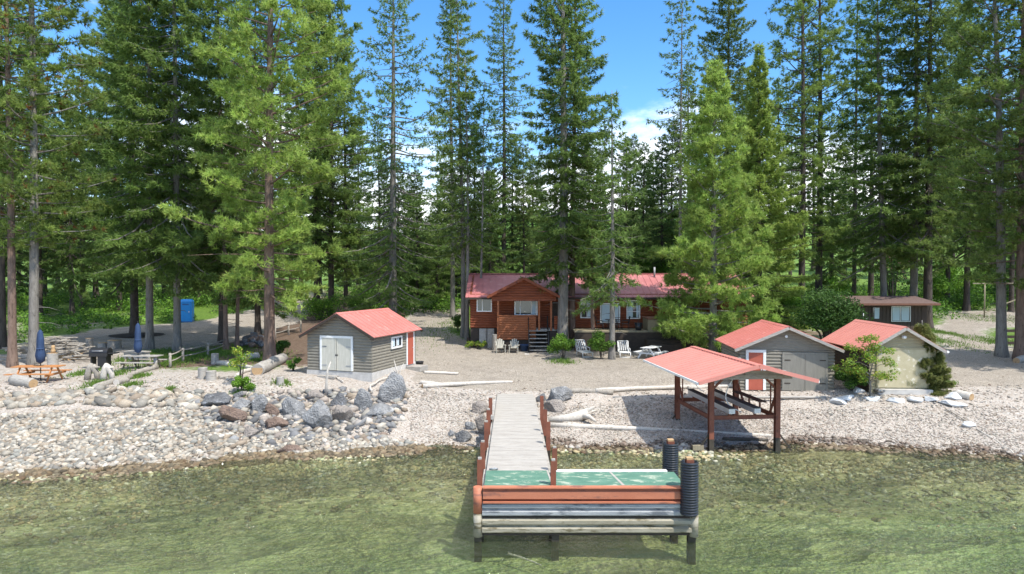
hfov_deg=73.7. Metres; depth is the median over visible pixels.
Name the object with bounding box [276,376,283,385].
stump
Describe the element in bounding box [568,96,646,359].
douglas fir
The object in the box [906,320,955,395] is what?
young fir
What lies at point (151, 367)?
driftwood log
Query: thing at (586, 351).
lounge chair
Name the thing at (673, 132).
thin fir
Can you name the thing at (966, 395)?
cut log
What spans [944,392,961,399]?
flagstone
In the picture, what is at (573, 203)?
douglas fir
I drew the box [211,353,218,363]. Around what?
stump
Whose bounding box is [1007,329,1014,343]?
board fence
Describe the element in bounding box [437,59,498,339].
thin fir
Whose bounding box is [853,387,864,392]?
flagstone
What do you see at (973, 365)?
driveway
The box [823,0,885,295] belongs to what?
thin fir
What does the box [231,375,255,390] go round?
leafy bush
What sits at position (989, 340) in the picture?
grass
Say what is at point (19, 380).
cut log
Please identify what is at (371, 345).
boathouse
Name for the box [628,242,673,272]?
broadleaf tree
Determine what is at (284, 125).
fir tree
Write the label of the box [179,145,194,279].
fir tree
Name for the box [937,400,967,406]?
flagstone
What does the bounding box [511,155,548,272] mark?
fir tree
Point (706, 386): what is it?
driftwood log
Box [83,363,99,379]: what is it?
driftwood snag
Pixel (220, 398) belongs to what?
boulder
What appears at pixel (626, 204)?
fir tree
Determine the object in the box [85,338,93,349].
stump
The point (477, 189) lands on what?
fir tree
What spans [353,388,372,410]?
boulder
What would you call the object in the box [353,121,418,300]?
douglas fir
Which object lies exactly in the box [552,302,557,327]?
door
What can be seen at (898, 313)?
window
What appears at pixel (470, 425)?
boulder
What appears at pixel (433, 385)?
driftwood log
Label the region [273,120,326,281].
fir tree
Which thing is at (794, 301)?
leafy bush
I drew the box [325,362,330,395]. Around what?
driftwood pole
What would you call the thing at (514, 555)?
sunken branch
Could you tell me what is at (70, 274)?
douglas fir
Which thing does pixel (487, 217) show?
douglas fir
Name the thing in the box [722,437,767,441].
driftwood log
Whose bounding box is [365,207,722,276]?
woods
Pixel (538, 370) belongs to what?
litter
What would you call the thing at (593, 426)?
driftwood log
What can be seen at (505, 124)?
douglas fir
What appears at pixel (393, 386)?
boulder
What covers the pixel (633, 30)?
sky
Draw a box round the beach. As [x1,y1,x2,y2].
[0,369,1023,470]
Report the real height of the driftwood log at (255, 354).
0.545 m
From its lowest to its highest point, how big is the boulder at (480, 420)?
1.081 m
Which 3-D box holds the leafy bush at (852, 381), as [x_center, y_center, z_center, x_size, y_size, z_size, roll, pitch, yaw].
[17.432,4.841,34.846,1.857,1.122,1.727,0,1,0]
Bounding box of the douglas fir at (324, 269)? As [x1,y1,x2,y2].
[273,0,363,315]
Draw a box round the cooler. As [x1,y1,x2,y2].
[519,344,527,350]
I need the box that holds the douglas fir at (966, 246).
[906,0,1018,310]
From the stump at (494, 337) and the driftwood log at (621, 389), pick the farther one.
the stump at (494, 337)
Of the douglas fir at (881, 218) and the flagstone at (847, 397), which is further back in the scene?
the douglas fir at (881, 218)
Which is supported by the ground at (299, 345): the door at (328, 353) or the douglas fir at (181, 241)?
the douglas fir at (181, 241)
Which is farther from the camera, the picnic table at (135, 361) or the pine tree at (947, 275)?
the pine tree at (947, 275)
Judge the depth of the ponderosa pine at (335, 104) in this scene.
75.54 m
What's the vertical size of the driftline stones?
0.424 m
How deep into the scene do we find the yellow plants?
51.17 m
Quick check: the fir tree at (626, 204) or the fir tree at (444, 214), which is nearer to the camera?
the fir tree at (626, 204)
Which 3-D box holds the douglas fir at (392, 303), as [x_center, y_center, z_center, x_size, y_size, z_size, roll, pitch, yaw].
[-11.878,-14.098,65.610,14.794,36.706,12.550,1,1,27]
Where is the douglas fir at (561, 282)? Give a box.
[506,0,624,350]
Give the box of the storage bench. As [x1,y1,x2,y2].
[122,350,150,359]
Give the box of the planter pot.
[635,314,642,330]
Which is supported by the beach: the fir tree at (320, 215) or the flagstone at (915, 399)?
the flagstone at (915, 399)
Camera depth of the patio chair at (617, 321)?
49.50 m
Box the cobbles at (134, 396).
[0,384,212,409]
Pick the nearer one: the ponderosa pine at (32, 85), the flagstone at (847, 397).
the flagstone at (847, 397)
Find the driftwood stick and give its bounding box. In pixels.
[976,428,1022,460]
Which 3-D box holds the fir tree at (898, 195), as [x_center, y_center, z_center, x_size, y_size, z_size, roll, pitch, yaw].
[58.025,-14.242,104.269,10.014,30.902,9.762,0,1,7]
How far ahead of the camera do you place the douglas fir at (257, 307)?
58.41 m
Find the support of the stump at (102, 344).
on the gravel road
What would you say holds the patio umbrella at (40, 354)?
on the picnic table at (47, 375)
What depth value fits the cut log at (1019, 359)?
44.25 m
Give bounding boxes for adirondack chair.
[495,338,505,352]
[508,338,518,352]
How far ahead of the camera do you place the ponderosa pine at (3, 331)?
48.03 m
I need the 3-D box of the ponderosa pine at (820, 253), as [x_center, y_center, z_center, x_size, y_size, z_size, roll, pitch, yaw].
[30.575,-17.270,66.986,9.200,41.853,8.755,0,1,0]
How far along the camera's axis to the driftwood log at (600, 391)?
34.70 m
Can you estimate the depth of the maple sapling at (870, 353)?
33.57 m
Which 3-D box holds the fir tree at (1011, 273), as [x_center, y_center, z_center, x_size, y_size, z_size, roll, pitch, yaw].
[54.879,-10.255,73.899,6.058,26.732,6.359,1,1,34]
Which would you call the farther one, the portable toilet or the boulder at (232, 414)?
the portable toilet
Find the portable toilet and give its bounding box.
[181,299,194,321]
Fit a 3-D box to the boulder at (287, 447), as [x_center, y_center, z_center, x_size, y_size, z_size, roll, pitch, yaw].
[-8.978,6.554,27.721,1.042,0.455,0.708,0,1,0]
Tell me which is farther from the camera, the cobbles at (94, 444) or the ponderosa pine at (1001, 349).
the ponderosa pine at (1001, 349)
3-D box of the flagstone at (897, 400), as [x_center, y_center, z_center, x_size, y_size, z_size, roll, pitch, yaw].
[18.702,5.509,33.318,0.870,0.289,0.644,0,1,-16]
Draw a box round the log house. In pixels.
[465,267,753,354]
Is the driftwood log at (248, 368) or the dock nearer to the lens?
the dock
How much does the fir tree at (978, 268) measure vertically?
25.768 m
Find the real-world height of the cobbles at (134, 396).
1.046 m
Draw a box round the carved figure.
[50,345,55,352]
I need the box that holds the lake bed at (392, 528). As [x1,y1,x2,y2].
[0,446,1023,573]
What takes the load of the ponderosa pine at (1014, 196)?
on the driveway
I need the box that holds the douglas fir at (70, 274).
[15,109,114,314]
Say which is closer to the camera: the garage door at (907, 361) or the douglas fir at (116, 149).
the garage door at (907, 361)
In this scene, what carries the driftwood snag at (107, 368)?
on the beach
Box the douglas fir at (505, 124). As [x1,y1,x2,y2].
[471,0,535,272]
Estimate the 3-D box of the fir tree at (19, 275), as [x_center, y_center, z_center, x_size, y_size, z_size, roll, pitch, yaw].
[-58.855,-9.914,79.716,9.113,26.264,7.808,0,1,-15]
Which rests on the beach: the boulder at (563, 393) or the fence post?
the boulder at (563, 393)
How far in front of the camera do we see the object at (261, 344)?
48.03 m
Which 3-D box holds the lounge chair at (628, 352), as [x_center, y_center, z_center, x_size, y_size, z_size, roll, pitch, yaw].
[7.761,4.312,47.306,0.780,1.092,1.190,0,1,0]
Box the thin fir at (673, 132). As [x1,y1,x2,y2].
[645,0,720,272]
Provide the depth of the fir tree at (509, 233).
99.59 m
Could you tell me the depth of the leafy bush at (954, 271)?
80.97 m
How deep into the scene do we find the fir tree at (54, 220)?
129.69 m
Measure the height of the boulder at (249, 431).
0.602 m
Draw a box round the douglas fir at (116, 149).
[60,0,207,349]
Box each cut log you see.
[8,374,37,387]
[954,389,973,399]
[1013,355,1023,362]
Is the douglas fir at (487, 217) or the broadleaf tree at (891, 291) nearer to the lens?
the broadleaf tree at (891, 291)
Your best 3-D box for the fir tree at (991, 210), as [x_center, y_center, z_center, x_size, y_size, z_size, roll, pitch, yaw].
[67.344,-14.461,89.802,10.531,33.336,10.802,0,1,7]
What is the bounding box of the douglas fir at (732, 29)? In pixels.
[673,0,767,278]
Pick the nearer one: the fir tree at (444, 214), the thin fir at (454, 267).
the thin fir at (454, 267)
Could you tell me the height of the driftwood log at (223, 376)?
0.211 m
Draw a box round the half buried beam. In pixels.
[613,396,825,398]
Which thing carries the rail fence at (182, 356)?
on the ground at (299, 345)
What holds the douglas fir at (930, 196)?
on the ground at (299, 345)
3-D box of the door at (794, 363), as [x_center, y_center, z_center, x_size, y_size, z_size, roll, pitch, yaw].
[14.629,4.424,35.383,1.030,1.870,0.092,0,1,5]
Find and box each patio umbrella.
[35,328,45,380]
[134,321,142,368]
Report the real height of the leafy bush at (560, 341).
1.862 m
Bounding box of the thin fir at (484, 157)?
[462,80,505,277]
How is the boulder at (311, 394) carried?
on the beach
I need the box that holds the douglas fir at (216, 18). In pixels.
[158,0,292,342]
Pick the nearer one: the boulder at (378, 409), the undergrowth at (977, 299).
the boulder at (378, 409)
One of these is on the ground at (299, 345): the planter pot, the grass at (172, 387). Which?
the grass at (172, 387)
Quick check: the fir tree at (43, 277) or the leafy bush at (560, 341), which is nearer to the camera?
the leafy bush at (560, 341)
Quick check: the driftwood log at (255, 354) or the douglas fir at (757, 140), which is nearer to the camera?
the driftwood log at (255, 354)
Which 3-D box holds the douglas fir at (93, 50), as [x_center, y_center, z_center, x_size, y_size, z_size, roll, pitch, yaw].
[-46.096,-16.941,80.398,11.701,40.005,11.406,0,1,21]
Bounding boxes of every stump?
[47,352,58,367]
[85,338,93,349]
[97,342,106,347]
[107,340,121,348]
[198,367,207,378]
[205,370,216,380]
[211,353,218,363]
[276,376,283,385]
[492,334,496,350]
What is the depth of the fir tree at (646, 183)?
91.58 m
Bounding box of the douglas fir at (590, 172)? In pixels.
[569,166,614,328]
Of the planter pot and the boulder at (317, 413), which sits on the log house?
the planter pot
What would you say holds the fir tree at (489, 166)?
on the ground at (299, 345)
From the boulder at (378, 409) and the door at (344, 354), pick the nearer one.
the boulder at (378, 409)
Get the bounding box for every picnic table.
[4,365,71,382]
[114,355,168,369]
[633,346,667,357]
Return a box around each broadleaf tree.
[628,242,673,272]
[788,285,873,342]
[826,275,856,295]
[858,236,919,295]
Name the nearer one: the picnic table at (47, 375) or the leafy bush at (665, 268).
the picnic table at (47, 375)
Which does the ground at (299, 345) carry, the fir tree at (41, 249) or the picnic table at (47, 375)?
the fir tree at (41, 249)
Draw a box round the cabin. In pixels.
[831,296,940,329]
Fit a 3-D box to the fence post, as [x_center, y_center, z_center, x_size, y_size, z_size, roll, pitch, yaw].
[-19.967,4.308,38.245,0.203,0.950,0.203,0,1,22]
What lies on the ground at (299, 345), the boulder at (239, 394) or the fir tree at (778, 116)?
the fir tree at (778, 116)
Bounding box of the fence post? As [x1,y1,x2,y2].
[153,355,156,363]
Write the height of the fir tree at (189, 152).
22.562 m
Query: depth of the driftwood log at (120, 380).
33.70 m
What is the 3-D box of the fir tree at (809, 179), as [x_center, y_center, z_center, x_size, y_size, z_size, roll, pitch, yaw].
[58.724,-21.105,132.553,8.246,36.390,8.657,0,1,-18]
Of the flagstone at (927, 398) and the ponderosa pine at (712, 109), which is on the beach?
the flagstone at (927, 398)
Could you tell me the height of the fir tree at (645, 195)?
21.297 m
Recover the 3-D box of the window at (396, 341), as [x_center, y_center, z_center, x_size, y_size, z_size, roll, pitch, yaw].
[-6.438,3.071,38.088,0.075,0.660,1.250,0,1,19]
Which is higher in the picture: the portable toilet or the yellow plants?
the portable toilet
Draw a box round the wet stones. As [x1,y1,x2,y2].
[0,442,1023,485]
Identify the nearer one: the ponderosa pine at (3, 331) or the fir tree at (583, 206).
the ponderosa pine at (3, 331)
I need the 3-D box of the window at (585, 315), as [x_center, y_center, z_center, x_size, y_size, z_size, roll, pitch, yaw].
[5.726,1.658,51.965,1.037,1.427,0.075,0,1,0]
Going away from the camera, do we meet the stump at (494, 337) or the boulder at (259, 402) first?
the boulder at (259, 402)
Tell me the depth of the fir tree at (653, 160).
103.37 m
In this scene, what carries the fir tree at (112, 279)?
on the hills
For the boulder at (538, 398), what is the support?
on the beach
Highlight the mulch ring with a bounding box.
[108,332,164,336]
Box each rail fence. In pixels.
[169,340,224,367]
[275,320,301,338]
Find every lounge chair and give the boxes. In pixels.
[575,339,592,357]
[617,341,630,357]
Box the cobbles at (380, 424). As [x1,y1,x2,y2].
[193,386,410,447]
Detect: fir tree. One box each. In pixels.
[3,104,51,309]
[4,29,83,316]
[6,112,77,299]
[42,116,75,283]
[49,95,109,292]
[61,110,114,296]
[98,216,129,286]
[126,277,157,291]
[153,116,181,298]
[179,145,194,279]
[180,148,216,305]
[257,41,304,294]
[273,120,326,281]
[302,65,339,293]
[323,196,363,285]
[339,125,385,295]
[366,164,399,282]
[372,157,414,291]
[388,178,425,279]
[396,169,435,298]
[405,226,420,292]
[413,199,459,308]
[419,215,439,297]
[422,206,435,270]
[429,164,459,290]
[432,178,474,305]
[457,120,508,274]
[473,162,506,272]
[497,133,529,272]
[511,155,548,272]
[533,152,548,230]
[536,196,557,272]
[578,147,615,267]
[593,169,619,268]
[606,136,659,272]
[615,133,654,263]
[616,141,663,269]
[632,137,683,272]
[637,164,659,227]
[643,151,673,248]
[648,119,691,268]
[666,61,718,272]
[732,65,762,231]
[766,77,799,285]
[782,113,808,275]
[797,93,833,268]
[805,160,859,295]
[828,141,861,274]
[842,26,904,295]
[858,96,921,288]
[918,93,971,275]
[950,119,1006,295]
[972,89,1019,274]
[988,72,1019,311]
[1007,116,1023,210]
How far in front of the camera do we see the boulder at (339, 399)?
31.83 m
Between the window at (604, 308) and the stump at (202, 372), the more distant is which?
the window at (604, 308)
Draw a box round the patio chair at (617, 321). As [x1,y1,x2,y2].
[615,317,619,329]
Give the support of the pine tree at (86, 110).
on the ground at (299, 345)
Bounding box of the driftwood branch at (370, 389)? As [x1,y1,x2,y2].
[369,377,387,392]
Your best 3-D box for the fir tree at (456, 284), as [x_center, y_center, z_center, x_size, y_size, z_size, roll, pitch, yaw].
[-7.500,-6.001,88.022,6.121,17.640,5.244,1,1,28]
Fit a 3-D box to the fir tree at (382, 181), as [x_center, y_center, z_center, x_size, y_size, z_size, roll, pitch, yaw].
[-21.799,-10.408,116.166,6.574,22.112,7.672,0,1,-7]
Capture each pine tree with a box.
[3,80,28,235]
[46,48,111,306]
[910,93,989,301]
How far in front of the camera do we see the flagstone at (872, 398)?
33.48 m
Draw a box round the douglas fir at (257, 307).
[200,0,316,334]
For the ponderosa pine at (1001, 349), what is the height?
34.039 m
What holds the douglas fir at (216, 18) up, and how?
on the gravel road
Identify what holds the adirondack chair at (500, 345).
on the gravel yard at (481, 364)
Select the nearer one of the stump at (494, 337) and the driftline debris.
the driftline debris
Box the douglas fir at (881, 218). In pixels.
[814,0,937,295]
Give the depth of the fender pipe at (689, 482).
18.06 m
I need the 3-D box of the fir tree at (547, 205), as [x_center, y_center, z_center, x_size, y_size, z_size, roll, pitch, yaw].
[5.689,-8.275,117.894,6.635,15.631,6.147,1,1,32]
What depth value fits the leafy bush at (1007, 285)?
83.47 m
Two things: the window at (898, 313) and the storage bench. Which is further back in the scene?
the window at (898, 313)
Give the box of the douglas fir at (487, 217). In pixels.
[458,169,518,299]
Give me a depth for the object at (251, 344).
47.67 m
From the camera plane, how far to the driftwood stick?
28.59 m
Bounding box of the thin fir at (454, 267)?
[420,0,484,316]
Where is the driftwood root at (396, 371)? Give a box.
[392,361,403,374]
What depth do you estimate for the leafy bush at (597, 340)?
45.73 m
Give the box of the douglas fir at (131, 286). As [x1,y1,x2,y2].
[43,0,193,333]
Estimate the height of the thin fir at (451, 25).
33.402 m
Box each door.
[181,303,189,320]
[322,338,336,369]
[336,338,350,370]
[408,332,413,364]
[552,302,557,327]
[749,352,762,389]
[784,354,804,390]
[805,355,825,390]
[878,349,927,387]
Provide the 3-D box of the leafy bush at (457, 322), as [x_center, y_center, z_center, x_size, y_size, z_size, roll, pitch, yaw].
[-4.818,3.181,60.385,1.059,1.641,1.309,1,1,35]
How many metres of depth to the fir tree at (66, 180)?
103.15 m
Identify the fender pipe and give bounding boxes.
[662,438,678,476]
[680,456,698,516]
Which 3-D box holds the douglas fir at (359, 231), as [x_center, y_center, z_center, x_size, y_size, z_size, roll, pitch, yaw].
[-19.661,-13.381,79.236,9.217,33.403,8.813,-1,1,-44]
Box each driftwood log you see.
[92,374,133,386]
[113,377,129,384]
[127,364,158,374]
[216,361,251,376]
[217,374,233,378]
[236,352,259,359]
[421,381,512,387]
[550,422,771,436]
[569,388,613,394]
[595,385,704,391]
[687,384,732,388]
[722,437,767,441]
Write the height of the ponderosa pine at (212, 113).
20.965 m
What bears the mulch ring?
on the gravel road
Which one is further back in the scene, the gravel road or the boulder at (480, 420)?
the gravel road
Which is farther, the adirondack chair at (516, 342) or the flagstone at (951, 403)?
the adirondack chair at (516, 342)
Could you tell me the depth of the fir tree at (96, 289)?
95.59 m
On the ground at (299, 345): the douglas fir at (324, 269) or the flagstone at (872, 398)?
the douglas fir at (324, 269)
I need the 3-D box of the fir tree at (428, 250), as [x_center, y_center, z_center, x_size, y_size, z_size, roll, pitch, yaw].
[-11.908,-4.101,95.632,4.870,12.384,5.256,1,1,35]
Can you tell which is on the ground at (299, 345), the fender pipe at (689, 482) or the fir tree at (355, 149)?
the fir tree at (355, 149)
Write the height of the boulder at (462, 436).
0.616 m
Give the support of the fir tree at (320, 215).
on the ground at (299, 345)
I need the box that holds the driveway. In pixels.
[939,311,1023,387]
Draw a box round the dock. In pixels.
[473,394,697,564]
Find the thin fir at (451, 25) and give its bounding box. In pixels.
[419,0,507,337]
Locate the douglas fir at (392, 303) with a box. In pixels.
[333,0,462,317]
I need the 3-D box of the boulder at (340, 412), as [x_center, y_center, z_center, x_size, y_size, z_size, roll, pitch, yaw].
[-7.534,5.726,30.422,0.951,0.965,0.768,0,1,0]
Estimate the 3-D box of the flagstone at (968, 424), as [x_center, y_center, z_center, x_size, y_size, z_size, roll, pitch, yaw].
[20.229,6.080,30.218,0.533,0.287,0.489,-1,1,-41]
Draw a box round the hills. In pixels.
[5,213,1009,287]
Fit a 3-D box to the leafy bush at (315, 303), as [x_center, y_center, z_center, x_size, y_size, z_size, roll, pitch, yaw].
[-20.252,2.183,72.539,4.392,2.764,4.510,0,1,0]
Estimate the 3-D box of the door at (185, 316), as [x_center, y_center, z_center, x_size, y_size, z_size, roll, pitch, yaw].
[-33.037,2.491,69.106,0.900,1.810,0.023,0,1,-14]
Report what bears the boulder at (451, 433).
on the beach
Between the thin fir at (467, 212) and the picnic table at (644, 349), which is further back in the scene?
the thin fir at (467, 212)
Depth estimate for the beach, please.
32.25 m
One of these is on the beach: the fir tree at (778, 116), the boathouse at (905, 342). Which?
the boathouse at (905, 342)
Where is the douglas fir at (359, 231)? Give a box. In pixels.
[308,30,386,310]
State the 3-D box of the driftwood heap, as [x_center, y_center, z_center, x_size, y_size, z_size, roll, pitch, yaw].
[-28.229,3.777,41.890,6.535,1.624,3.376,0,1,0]
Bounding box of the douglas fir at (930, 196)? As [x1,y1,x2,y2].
[857,0,995,327]
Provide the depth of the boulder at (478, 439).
29.05 m
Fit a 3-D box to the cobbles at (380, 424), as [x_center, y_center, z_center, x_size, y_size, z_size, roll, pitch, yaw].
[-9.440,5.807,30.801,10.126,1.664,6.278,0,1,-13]
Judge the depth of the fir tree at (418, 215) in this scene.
87.50 m
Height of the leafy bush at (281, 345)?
1.205 m
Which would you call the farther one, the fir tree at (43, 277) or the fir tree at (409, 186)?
the fir tree at (409, 186)
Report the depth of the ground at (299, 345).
57.52 m
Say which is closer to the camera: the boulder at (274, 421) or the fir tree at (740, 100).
the boulder at (274, 421)
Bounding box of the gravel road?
[44,292,313,354]
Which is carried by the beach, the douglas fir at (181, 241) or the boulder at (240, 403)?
the boulder at (240, 403)
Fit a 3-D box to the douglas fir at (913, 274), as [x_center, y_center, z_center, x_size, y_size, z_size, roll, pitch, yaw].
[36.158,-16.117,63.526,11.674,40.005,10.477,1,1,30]
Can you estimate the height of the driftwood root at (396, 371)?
1.222 m
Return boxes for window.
[391,335,401,348]
[477,299,491,311]
[514,301,537,314]
[580,299,590,317]
[600,303,619,322]
[626,300,639,318]
[872,307,880,319]
[891,306,910,321]
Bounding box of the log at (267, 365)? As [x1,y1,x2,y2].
[251,353,287,374]
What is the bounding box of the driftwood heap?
[0,336,117,361]
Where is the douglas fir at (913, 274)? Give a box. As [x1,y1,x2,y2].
[831,0,970,296]
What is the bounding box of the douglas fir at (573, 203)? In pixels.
[528,0,621,347]
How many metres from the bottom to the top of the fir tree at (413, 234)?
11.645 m
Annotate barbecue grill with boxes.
[83,348,119,366]
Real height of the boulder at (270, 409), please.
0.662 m
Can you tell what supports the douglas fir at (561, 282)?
on the gravel yard at (481, 364)
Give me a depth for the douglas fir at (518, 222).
89.58 m
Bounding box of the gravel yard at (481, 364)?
[408,300,730,391]
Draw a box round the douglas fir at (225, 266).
[169,36,283,349]
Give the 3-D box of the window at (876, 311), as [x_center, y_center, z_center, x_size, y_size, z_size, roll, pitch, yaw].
[30.938,2.229,58.001,0.698,1.078,0.075,0,1,0]
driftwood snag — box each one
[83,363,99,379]
[100,363,114,380]
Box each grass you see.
[50,357,958,396]
[78,342,301,376]
[416,311,1014,354]
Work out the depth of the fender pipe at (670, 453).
20.16 m
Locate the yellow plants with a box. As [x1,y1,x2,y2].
[464,340,486,348]
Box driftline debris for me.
[550,433,1021,459]
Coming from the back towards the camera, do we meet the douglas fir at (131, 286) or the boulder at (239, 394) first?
the douglas fir at (131, 286)
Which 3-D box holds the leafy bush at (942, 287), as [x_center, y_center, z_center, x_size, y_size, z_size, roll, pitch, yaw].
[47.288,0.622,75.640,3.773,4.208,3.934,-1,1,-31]
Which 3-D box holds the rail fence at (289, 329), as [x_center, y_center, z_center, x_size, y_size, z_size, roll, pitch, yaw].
[-18.749,3.591,56.780,0.514,1.369,5.156,0,1,6]
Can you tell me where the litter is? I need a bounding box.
[76,309,1022,384]
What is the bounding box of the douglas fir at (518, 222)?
[503,142,544,272]
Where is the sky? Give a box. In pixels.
[2,0,1021,232]
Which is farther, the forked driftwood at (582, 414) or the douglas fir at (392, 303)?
the douglas fir at (392, 303)
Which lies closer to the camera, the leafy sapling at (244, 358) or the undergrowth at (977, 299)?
the leafy sapling at (244, 358)
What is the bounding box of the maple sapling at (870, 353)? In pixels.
[829,334,899,395]
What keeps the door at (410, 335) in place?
in the boathouse at (371, 345)
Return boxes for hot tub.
[642,316,674,331]
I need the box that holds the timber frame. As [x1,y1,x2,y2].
[972,283,1015,317]
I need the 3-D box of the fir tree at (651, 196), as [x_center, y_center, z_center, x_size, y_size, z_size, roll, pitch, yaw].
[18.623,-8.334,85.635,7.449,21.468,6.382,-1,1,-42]
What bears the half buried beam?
on the beach
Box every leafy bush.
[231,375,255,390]
[275,339,290,353]
[286,357,301,370]
[301,294,340,319]
[341,287,377,309]
[402,277,431,291]
[451,314,460,330]
[546,333,576,358]
[587,329,616,358]
[656,260,683,272]
[774,296,810,325]
[833,371,868,390]
[918,274,955,308]
[923,261,992,305]
[983,259,1015,297]
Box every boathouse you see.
[299,308,427,381]
[714,319,844,390]
[821,319,948,394]
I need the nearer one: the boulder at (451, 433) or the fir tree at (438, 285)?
the boulder at (451, 433)
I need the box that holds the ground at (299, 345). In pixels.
[0,280,1014,377]
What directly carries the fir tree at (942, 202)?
on the ground at (299, 345)
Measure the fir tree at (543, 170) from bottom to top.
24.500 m
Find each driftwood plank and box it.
[420,380,447,386]
[423,371,458,374]
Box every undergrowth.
[6,282,460,342]
[460,267,1015,322]
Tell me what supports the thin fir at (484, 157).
on the ground at (299, 345)
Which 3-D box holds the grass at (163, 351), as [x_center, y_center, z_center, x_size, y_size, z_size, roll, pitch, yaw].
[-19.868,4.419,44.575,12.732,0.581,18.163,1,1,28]
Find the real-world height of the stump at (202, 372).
0.664 m
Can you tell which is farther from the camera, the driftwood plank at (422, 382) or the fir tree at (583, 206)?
the fir tree at (583, 206)
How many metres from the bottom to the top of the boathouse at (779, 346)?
3.420 m
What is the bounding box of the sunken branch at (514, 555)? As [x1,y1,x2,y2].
[509,553,540,564]
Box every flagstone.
[829,397,846,404]
[839,395,853,400]
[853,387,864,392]
[863,396,879,400]
[886,397,904,402]
[906,396,922,402]
[924,396,937,400]
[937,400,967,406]
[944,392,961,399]
[962,421,975,426]
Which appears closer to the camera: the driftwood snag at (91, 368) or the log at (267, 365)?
the driftwood snag at (91, 368)
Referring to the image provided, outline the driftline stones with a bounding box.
[550,434,1023,459]
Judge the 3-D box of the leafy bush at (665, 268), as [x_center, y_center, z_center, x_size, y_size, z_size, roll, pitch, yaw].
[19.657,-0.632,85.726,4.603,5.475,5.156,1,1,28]
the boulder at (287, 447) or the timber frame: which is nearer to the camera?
the boulder at (287, 447)
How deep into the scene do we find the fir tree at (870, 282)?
87.55 m
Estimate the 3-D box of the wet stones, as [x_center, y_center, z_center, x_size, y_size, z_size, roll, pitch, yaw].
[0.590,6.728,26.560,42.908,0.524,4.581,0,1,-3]
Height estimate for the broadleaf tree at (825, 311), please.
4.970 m
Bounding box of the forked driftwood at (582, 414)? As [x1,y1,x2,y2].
[548,406,597,421]
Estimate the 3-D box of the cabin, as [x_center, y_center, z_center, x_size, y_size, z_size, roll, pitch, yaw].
[32.224,2.646,61.032,7.471,3.721,7.450,0,1,0]
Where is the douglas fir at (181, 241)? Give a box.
[97,0,234,351]
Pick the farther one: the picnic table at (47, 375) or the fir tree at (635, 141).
the fir tree at (635, 141)
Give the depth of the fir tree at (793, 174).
117.46 m
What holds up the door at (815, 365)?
in the boathouse at (779, 346)
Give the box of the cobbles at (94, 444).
[0,406,442,478]
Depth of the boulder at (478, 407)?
32.66 m
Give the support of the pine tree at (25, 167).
on the ground at (299, 345)
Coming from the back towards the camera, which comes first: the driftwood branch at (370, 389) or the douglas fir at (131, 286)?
the douglas fir at (131, 286)
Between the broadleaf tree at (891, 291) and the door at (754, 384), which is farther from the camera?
the broadleaf tree at (891, 291)
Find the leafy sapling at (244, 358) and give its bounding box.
[228,346,254,378]
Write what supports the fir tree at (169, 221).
on the ground at (299, 345)
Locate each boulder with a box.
[200,392,231,405]
[218,405,246,421]
[231,398,251,408]
[233,391,242,396]
[243,426,259,437]
[251,394,267,412]
[265,403,279,415]
[265,416,288,428]
[276,444,301,452]
[282,396,305,417]
[301,399,332,427]
[306,390,324,398]
[329,392,346,406]
[332,405,353,421]
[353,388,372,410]
[365,403,393,415]
[378,372,405,402]
[448,430,455,436]
[455,430,471,442]
[465,422,475,429]
[472,401,488,413]
[475,413,485,433]
[476,436,483,441]
[536,393,545,401]
[544,399,565,412]
[548,386,572,401]
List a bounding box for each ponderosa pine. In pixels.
[0,0,68,348]
[0,0,86,367]
[0,0,122,364]
[155,0,357,360]
[190,61,282,348]
[274,0,385,314]
[634,58,785,351]
[736,0,856,324]
[779,0,876,291]
[907,0,1023,357]
[914,0,1023,358]
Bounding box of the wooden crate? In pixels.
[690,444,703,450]
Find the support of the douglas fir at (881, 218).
on the ground at (299, 345)
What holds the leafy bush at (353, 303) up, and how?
on the ground at (299, 345)
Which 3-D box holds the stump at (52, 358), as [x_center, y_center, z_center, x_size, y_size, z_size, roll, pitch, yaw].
[-26.227,4.214,39.005,0.613,0.907,0.639,-1,1,-34]
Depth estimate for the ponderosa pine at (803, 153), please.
63.12 m
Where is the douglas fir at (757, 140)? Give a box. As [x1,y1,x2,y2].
[717,41,820,329]
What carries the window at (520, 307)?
in the log house
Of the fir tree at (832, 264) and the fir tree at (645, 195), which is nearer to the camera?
the fir tree at (832, 264)
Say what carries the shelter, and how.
on the beach
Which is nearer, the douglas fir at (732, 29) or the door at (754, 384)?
the door at (754, 384)
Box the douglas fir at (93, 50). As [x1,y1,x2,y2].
[72,0,161,309]
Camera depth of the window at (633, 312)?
51.94 m
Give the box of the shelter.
[643,346,819,453]

